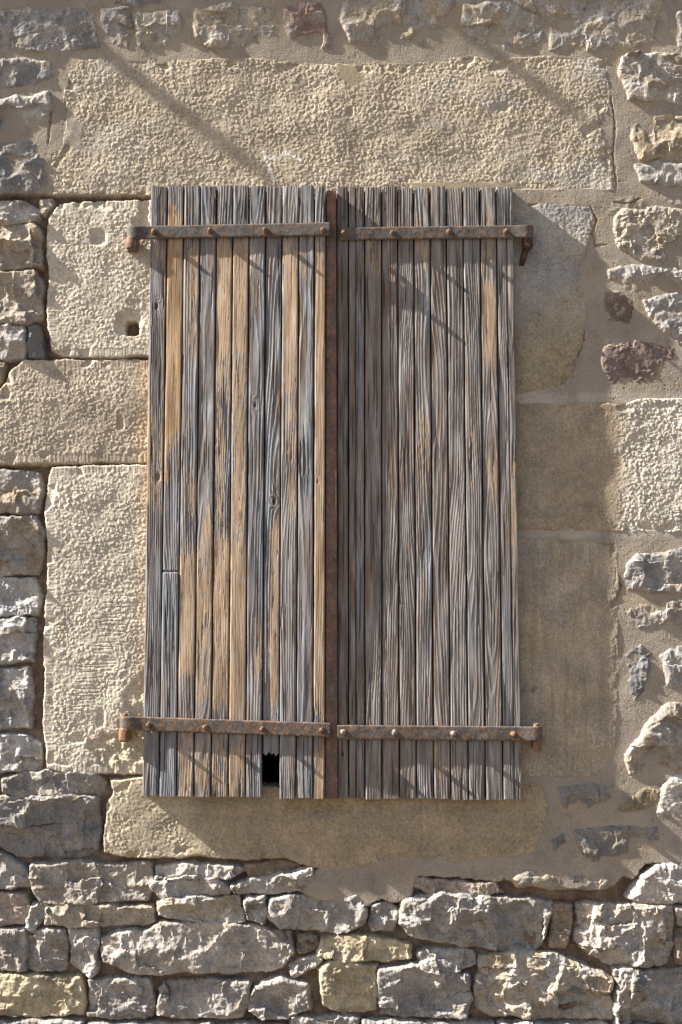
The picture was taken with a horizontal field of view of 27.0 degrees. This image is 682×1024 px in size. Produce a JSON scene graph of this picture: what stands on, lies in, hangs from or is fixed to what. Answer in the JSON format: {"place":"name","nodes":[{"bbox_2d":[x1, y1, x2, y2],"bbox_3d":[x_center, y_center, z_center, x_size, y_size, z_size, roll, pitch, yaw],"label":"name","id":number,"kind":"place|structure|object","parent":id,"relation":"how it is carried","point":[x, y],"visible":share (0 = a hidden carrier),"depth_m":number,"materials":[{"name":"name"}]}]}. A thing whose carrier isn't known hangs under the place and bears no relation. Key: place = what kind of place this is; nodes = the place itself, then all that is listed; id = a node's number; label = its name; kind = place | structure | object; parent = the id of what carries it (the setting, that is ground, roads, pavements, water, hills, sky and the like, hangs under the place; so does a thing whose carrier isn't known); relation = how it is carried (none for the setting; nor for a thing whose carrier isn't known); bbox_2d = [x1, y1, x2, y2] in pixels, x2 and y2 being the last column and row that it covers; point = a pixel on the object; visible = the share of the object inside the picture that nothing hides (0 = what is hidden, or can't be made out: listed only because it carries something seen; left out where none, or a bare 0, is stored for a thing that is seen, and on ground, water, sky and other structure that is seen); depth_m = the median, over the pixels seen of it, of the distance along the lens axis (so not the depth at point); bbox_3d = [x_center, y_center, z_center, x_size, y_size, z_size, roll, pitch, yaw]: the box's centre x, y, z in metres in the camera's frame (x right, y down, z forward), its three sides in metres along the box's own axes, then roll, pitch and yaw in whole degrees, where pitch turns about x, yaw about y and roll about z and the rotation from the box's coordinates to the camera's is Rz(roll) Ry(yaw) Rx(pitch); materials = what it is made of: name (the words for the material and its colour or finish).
{"place":"outdoors","nodes":[
{"label":"outdoors","id":0,"kind":"place"},
{"bbox_2d":[0,0,681,1023],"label":"stone wall","id":1,"kind":"structure","parent":0,"point":[552,894],"depth_m":2.77,"materials":[{"name":"stone"}]},
{"bbox_2d":[120,185,337,798],"bbox_3d":[-0.215,-0.053,2.755,0.418,1.198,0.055,0,-6,1],"label":"wooden shutter","id":2,"kind":"object","parent":1,"relation":"attached to","point":[199,737],"visible":1,"depth_m":2.75,"materials":[{"name":"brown wood"}]},
{"bbox_2d":[337,186,541,799],"bbox_3d":[0.187,-0.051,2.762,0.392,1.200,0.045,0,-6,0],"label":"wooden shutter","id":3,"kind":"object","parent":1,"relation":"attached to","point":[474,476],"visible":1,"depth_m":2.76,"materials":[{"name":"grey wood"}]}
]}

